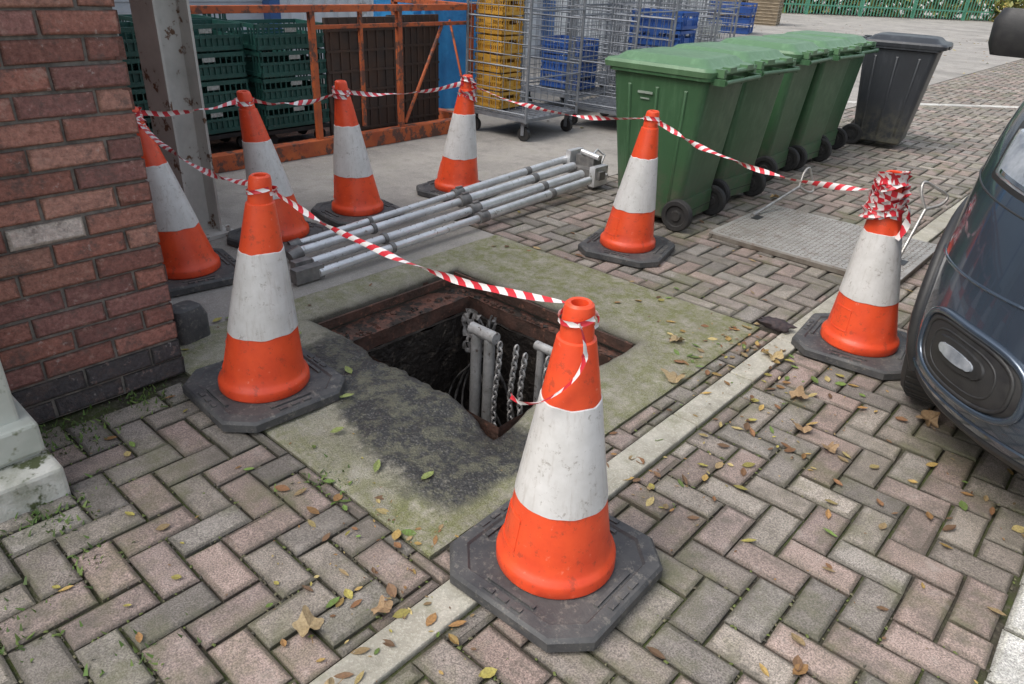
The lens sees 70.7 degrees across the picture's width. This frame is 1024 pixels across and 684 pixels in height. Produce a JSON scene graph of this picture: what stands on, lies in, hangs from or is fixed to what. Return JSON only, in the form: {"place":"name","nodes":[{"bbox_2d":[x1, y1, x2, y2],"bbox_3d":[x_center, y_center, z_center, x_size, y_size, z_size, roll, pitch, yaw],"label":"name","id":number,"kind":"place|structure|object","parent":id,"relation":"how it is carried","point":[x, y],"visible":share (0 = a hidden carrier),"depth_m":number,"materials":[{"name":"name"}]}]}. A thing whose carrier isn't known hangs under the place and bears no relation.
{"place":"outdoors","nodes":[
{"label":"outdoors","id":0,"kind":"place"},
{"bbox_2d":[0,0,185,424],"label":"brick building","id":1,"kind":"structure","parent":0,"point":[86,315],"depth_m":2.29,"materials":[{"name":"red brick"}]},
{"bbox_2d":[0,360,44,468],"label":"painted pilaster","id":2,"kind":"object","parent":1,"relation":"attached to","point":[21,439],"visible":0.89,"depth_m":2.07,"materials":[{"name":"white paint"}]},
{"bbox_2d":[0,0,1023,683],"bbox_3d":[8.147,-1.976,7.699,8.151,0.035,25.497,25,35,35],"label":"block paving","id":3,"kind":"structure","parent":0,"point":[934,143],"depth_m":2.07,"materials":[{"name":"grey brick"}]},
{"bbox_2d":[0,447,70,522],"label":"concrete block","id":4,"kind":"structure","parent":3,"relation":"on","point":[30,484],"depth_m":2.06,"materials":[{"name":"grey concrete"}]},
{"bbox_2d":[180,235,759,559],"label":"concrete slab","id":5,"kind":"structure","parent":3,"relation":"on","point":[405,428],"depth_m":2.73,"materials":[{"name":"grey concrete"}]},
{"bbox_2d":[172,300,210,345],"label":"rubber foot block","id":6,"kind":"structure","parent":5,"relation":"on","point":[190,319],"depth_m":2.95,"materials":[{"name":"black rubber"}]},
{"bbox_2d":[182,172,345,432],"bbox_3d":[-0.892,-0.183,2.486,0.480,0.803,0.480,-23,37,-39],"label":"traffic cone","id":7,"kind":"object","parent":5,"relation":"on","point":[268,371],"visible":0.99,"depth_m":2.47,"materials":[{"name":"plastic"}]},
{"bbox_2d":[318,271,632,439],"bbox_3d":[-0.204,0.615,3.549,1.540,1.495,1.300,25,35,35],"label":"manhole pit","id":8,"kind":"object","parent":3,"relation":"in","point":[434,356],"visible":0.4,"depth_m":3.58,"materials":[{"name":"brick"}]},
{"bbox_2d":[462,307,482,352],"bbox_3d":[-0.204,-0.056,3.647,0.145,0.260,0.041,25,35,35],"label":"chain","id":9,"kind":"object","parent":8,"relation":"attached to","point":[477,318],"visible":0.56,"depth_m":3.63,"materials":[{"name":"grey metal"}]},
{"bbox_2d":[448,310,514,426],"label":"pit cables","id":10,"kind":"object","parent":8,"relation":"attached to","point":[489,325],"visible":0.35,"depth_m":3.69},
{"bbox_2d":[467,322,552,422],"bbox_3d":[-0.027,0.560,3.627,0.474,1.336,0.111,15,30,22],"label":"access ladder","id":11,"kind":"object","parent":8,"relation":"attached to","point":[479,333],"visible":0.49,"depth_m":3.42,"materials":[{"name":"grey metal"}]},
{"bbox_2d":[491,341,549,425],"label":"hanging chains","id":12,"kind":"object","parent":8,"relation":"hanging from","point":[511,374],"visible":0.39,"depth_m":3.33,"materials":[{"name":"silver metal"}]},
{"bbox_2d":[0,235,1023,683],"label":"weeds","id":13,"kind":"object","parent":3,"relation":"on","point":[58,519],"visible":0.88,"depth_m":2.00,"materials":[{"name":"green plant"}]},
{"bbox_2d":[52,22,1023,683],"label":"fallen leaves","id":14,"kind":"object","parent":3,"relation":"on","point":[304,622],"visible":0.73,"depth_m":2.18,"materials":[{"name":"brown plant"}]},
{"bbox_2d":[450,297,662,652],"bbox_3d":[0.133,0.257,1.777,0.480,0.782,0.480,24,34,34],"label":"traffic cone","id":15,"kind":"object","parent":3,"relation":"on","point":[551,555],"visible":0.97,"depth_m":1.77,"materials":[{"name":"plastic"}]},
{"bbox_2d":[169,5,1023,325],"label":"concrete yard","id":16,"kind":"structure","parent":3,"relation":"on","point":[403,169],"depth_m":6.06,"materials":[{"name":"grey concrete"}]},
{"bbox_2d":[129,0,233,240],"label":"steel stanchion","id":17,"kind":"object","parent":16,"relation":"on","point":[164,35],"visible":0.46,"depth_m":3.75,"materials":[{"name":"grey paint"}]},
{"bbox_2d":[132,106,235,297],"bbox_3d":[-1.598,-0.692,3.410,0.480,0.796,0.480,-19,35,-35],"label":"traffic cone","id":18,"kind":"object","parent":16,"relation":"on","point":[194,260],"visible":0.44,"depth_m":3.41,"materials":[{"name":"plastic"}]},
{"bbox_2d":[227,90,329,252],"bbox_3d":[-1.294,-0.940,3.913,0.480,0.796,0.480,18,31,26],"label":"traffic cone","id":19,"kind":"object","parent":16,"relation":"on","point":[260,154],"visible":0.67,"depth_m":3.86,"materials":[{"name":"plastic"}]},
{"bbox_2d":[190,0,476,172],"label":"orange steel frame","id":20,"kind":"object","parent":16,"relation":"on","point":[229,155],"visible":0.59,"depth_m":5.89,"materials":[{"name":"orange metal"}]},
{"bbox_2d":[117,22,152,132],"bbox_3d":[-2.789,-1.706,5.023,0.415,0.922,0.610,25,35,35],"label":"crate stack","id":21,"kind":"object","parent":20,"relation":"on","point":[135,72],"visible":0.09,"depth_m":4.94,"materials":[{"name":"plastic"}]},
{"bbox_2d":[118,14,225,117],"bbox_3d":[-2.730,-2.150,5.873,0.420,0.922,0.617,25,35,35],"label":"crate stack","id":22,"kind":"object","parent":20,"relation":"on","point":[125,17],"visible":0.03,"depth_m":5.67,"materials":[{"name":"plastic"}]},
{"bbox_2d":[197,14,226,31],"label":"crate stack","id":23,"kind":"object","parent":20,"relation":"on","point":[223,19],"visible":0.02,"depth_m":6.54,"materials":[{"name":"plastic"}]},
{"bbox_2d":[192,19,249,147],"bbox_3d":[-2.393,-1.942,5.512,0.416,0.922,0.612,23,34,33],"label":"crate stack","id":24,"kind":"object","parent":20,"relation":"on","point":[223,124],"visible":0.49,"depth_m":5.46,"materials":[{"name":"plastic"}]},
{"bbox_2d":[210,49,295,111],"bbox_3d":[-2.265,-2.252,6.324,0.414,0.726,0.610,25,35,35],"label":"crate stack","id":25,"kind":"object","parent":20,"relation":"on","point":[255,76],"visible":0.01,"depth_m":6.16,"materials":[{"name":"plastic"}]},
{"bbox_2d":[227,19,330,143],"bbox_3d":[-1.876,-2.119,5.897,0.421,0.922,0.614,25,35,35],"label":"crate stack","id":26,"kind":"object","parent":20,"relation":"on","point":[283,118],"visible":0.76,"depth_m":5.73,"materials":[{"name":"plastic"}]},
{"bbox_2d":[322,14,438,135],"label":"stacked panels","id":27,"kind":"object","parent":20,"relation":"on","point":[341,47],"visible":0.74,"depth_m":6.36,"materials":[{"name":"brown wood"}]},
{"bbox_2d":[311,80,403,228],"bbox_3d":[-0.952,-1.159,4.362,0.480,0.796,0.480,-21,36,-38],"label":"traffic cone","id":28,"kind":"object","parent":16,"relation":"on","point":[356,196],"visible":0.94,"depth_m":4.34,"materials":[{"name":"plastic"}]},
{"bbox_2d":[112,0,708,76],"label":"warehouse building","id":29,"kind":"structure","parent":16,"relation":"on","point":[122,7],"depth_m":9.43,"materials":[{"name":"metal"}]},
{"bbox_2d":[373,0,503,108],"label":"tarpaulin covered pallet","id":30,"kind":"object","parent":16,"relation":"on","point":[449,73],"visible":0.19,"depth_m":7.75,"materials":[{"name":"blue plastic"}]},
{"bbox_2d":[285,147,607,285],"bbox_3d":[-0.266,-0.907,4.541,0.482,0.262,2.819,25,35,35],"label":"folded tripod","id":31,"kind":"object","parent":16,"relation":"on","point":[578,163],"visible":0.95,"depth_m":4.44,"materials":[{"name":"metal"}]},
{"bbox_2d":[416,74,494,201],"bbox_3d":[-0.367,-1.403,4.899,0.480,0.782,0.480,19,32,28],"label":"traffic cone","id":32,"kind":"object","parent":16,"relation":"on","point":[458,166],"visible":0.84,"depth_m":4.87,"materials":[{"name":"plastic"}]},
{"bbox_2d":[466,0,586,140],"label":"roll cage","id":33,"kind":"object","parent":16,"relation":"on","point":[524,116],"visible":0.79,"depth_m":6.69,"materials":[{"name":"metal"}]},
{"bbox_2d":[474,0,524,109],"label":"yellow tray stack","id":34,"kind":"object","parent":33,"relation":"in","point":[507,60],"visible":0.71,"depth_m":6.65,"materials":[{"name":"plastic"}]},
{"bbox_2d":[521,0,623,107],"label":"roll cage","id":35,"kind":"object","parent":16,"relation":"on","point":[600,89],"visible":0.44,"depth_m":8.00,"materials":[{"name":"metal"}]},
{"bbox_2d":[540,35,598,90],"bbox_3d":[0.646,-3.153,8.142,0.513,0.518,0.412,21,33,30],"label":"blue tray stack","id":36,"kind":"object","parent":35,"relation":"in","point":[554,65],"visible":0.56,"depth_m":8.05,"materials":[{"name":"plastic"}]},
{"bbox_2d":[571,0,656,90],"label":"roll cage","id":37,"kind":"object","parent":16,"relation":"on","point":[602,78],"visible":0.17,"depth_m":9.02,"materials":[{"name":"metal"}]},
{"bbox_2d":[564,0,679,123],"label":"roll cage","id":38,"kind":"object","parent":16,"relation":"on","point":[603,104],"visible":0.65,"depth_m":7.22,"materials":[{"name":"metal"}]},
{"bbox_2d":[604,0,672,70],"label":"roll cage","id":39,"kind":"object","parent":16,"relation":"on","point":[622,26],"visible":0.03,"depth_m":10.35,"materials":[{"name":"metal"}]},
{"bbox_2d":[606,0,717,96],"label":"roll cage","id":40,"kind":"object","parent":16,"relation":"on","point":[671,28],"visible":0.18,"depth_m":7.77,"materials":[{"name":"metal"}]},
{"bbox_2d":[628,8,699,49],"bbox_3d":[1.633,-3.321,7.847,0.610,0.518,0.417,21,33,30],"label":"blue tray stack","id":41,"kind":"object","parent":40,"relation":"in","point":[684,25],"visible":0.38,"depth_m":7.69,"materials":[{"name":"plastic"}]},
{"bbox_2d":[655,0,736,41],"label":"roll cage","id":42,"kind":"object","parent":16,"relation":"on","point":[703,19],"visible":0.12,"depth_m":9.62,"materials":[{"name":"metal"}]},
{"bbox_2d":[656,0,740,42],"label":"roll cage","id":43,"kind":"object","parent":16,"relation":"on","point":[720,9],"visible":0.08,"depth_m":8.62,"materials":[{"name":"metal"}]},
{"bbox_2d":[697,19,722,42],"bbox_3d":[4.115,-7.178,16.626,1.115,0.502,0.917,21,33,30],"label":"tray stack","id":44,"kind":"object","parent":16,"relation":"on","point":[719,27],"visible":0.15,"depth_m":16.23,"materials":[{"name":"grey plastic"}]},
{"bbox_2d":[706,1,757,33],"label":"blue tray stack","id":45,"kind":"object","parent":16,"relation":"on","point":[750,12],"visible":0.62,"depth_m":19.80,"materials":[{"name":"plastic"}]},
{"bbox_2d":[746,0,783,25],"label":"pallet stack","id":46,"kind":"object","parent":16,"relation":"on","point":[769,12],"visible":0.75,"depth_m":23.78,"materials":[{"name":"brown wood"}]},
{"bbox_2d":[578,110,674,267],"bbox_3d":[0.683,-0.884,4.009,0.480,0.782,0.480,16,30,23],"label":"traffic cone","id":47,"kind":"object","parent":3,"relation":"on","point":[626,236],"visible":0.99,"depth_m":3.99,"materials":[{"name":"plastic"}]},
{"bbox_2d":[309,196,966,683],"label":"kerb strip","id":48,"kind":"object","parent":3,"relation":"on","point":[409,636],"visible":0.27,"depth_m":2.36,"materials":[{"name":"concrete"}]},
{"bbox_2d":[605,47,760,231],"bbox_3d":[1.028,-1.307,4.610,0.809,1.018,0.625,23,34,33],"label":"wheelie bin","id":49,"kind":"object","parent":3,"relation":"on","point":[691,94],"visible":0.95,"depth_m":4.36,"materials":[{"name":"plastic"}]},
{"bbox_2d":[673,42,799,203],"bbox_3d":[1.454,-1.544,5.104,0.625,1.018,0.809,-22,37,-39],"label":"wheelie bin","id":50,"kind":"object","parent":3,"relation":"on","point":[751,116],"visible":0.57,"depth_m":4.88,"materials":[{"name":"plastic"}]},
{"bbox_2d":[756,316,796,332],"bbox_3d":[1.224,-0.081,3.332,0.177,0.050,0.100,25,35,35],"label":"discarded glove","id":51,"kind":"object","parent":3,"relation":"on","point":[777,324],"visible":1,"depth_m":3.31,"materials":[{"name":"grey fabric"}]},
{"bbox_2d":[721,36,832,181],"bbox_3d":[1.993,-1.884,5.803,0.809,1.018,0.625,23,34,33],"label":"wheelie bin","id":52,"kind":"object","parent":3,"relation":"on","point":[776,152],"visible":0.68,"depth_m":5.57,"materials":[{"name":"plastic"}]},
{"bbox_2d":[763,33,864,169],"bbox_3d":[2.431,-2.079,6.215,0.809,1.018,0.625,27,36,38],"label":"wheelie bin","id":53,"kind":"object","parent":3,"relation":"on","point":[807,141],"visible":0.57,"depth_m":5.99,"materials":[{"name":"plastic"}]},
{"bbox_2d":[708,205,936,284],"bbox_3d":[1.919,-0.622,4.436,1.100,0.041,0.880,25,35,35],"label":"manhole cover plate","id":54,"kind":"object","parent":3,"relation":"on","point":[820,242],"visible":0.73,"depth_m":4.40,"materials":[{"name":"metal"}]},
{"bbox_2d":[751,167,814,215],"bbox_3d":[1.843,-1.019,4.883,0.612,0.276,0.059,-15,33,-30],"label":"lifting key","id":55,"kind":"object","parent":54,"relation":"on","point":[755,213],"visible":0.93,"depth_m":4.93,"materials":[{"name":"metal"}]},
{"bbox_2d":[901,181,948,256],"bbox_3d":[2.300,-0.683,4.109,0.357,0.440,0.117,-15,33,-30],"label":"lifting key","id":56,"kind":"object","parent":54,"relation":"on","point":[917,223],"visible":0.91,"depth_m":4.08,"materials":[{"name":"metal"}]},
{"bbox_2d":[785,30,878,148],"bbox_3d":[2.799,-2.309,6.690,0.809,1.018,0.625,24,34,34],"label":"wheelie bin","id":57,"kind":"object","parent":3,"relation":"on","point":[835,136],"visible":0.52,"depth_m":6.53,"materials":[{"name":"plastic"}]},
{"bbox_2d":[791,170,906,379],"bbox_3d":[1.547,-0.323,3.026,0.480,0.782,0.480,21,33,30],"label":"traffic cone","id":58,"kind":"object","parent":3,"relation":"on","point":[855,329],"visible":0.8,"depth_m":3.02,"materials":[{"name":"plastic"}]},
{"bbox_2d":[134,75,912,404],"bbox_3d":[-0.086,-0.798,3.190,3.084,0.263,2.525,25,35,35],"label":"barrier tape","id":59,"kind":"object","parent":58,"relation":"attached to","point":[886,199],"visible":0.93,"depth_m":2.85,"materials":[{"name":"red plastic"}]},
{"bbox_2d":[842,32,952,144],"bbox_3d":[3.708,-2.457,7.059,0.809,1.018,0.625,19,32,28],"label":"wheelie bin","id":60,"kind":"object","parent":3,"relation":"on","point":[897,71],"visible":0.88,"depth_m":6.83,"materials":[{"name":"plastic"}]},
{"bbox_2d":[782,0,1021,20],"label":"palisade fence","id":61,"kind":"object","parent":3,"relation":"on","point":[861,7],"visible":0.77,"depth_m":33.04,"materials":[{"name":"green metal"}]},
{"bbox_2d":[782,0,1023,21],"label":"hedge","id":62,"kind":"object","parent":3,"relation":"on","point":[1001,4],"visible":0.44,"depth_m":34.05,"materials":[{"name":"green plant"}]},
{"bbox_2d":[847,101,1018,108],"bbox_3d":[8.204,-3.228,10.102,9.947,0.056,0.130,0,28,-6],"label":"kerb edging","id":63,"kind":"object","parent":3,"relation":"on","point":[959,105],"visible":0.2,"depth_m":9.84,"materials":[{"name":"grey concrete"}]},
{"bbox_2d":[900,8,1023,474],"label":"parked car","id":64,"kind":"object","parent":3,"relation":"on","point":[963,367],"visible":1,"depth_m":2.10,"materials":[{"name":"paint"}]},
{"bbox_2d":[712,0,748,17],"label":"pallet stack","id":65,"kind":"object","parent":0,"point":[746,1],"visible":0.15,"depth_m":25.54,"materials":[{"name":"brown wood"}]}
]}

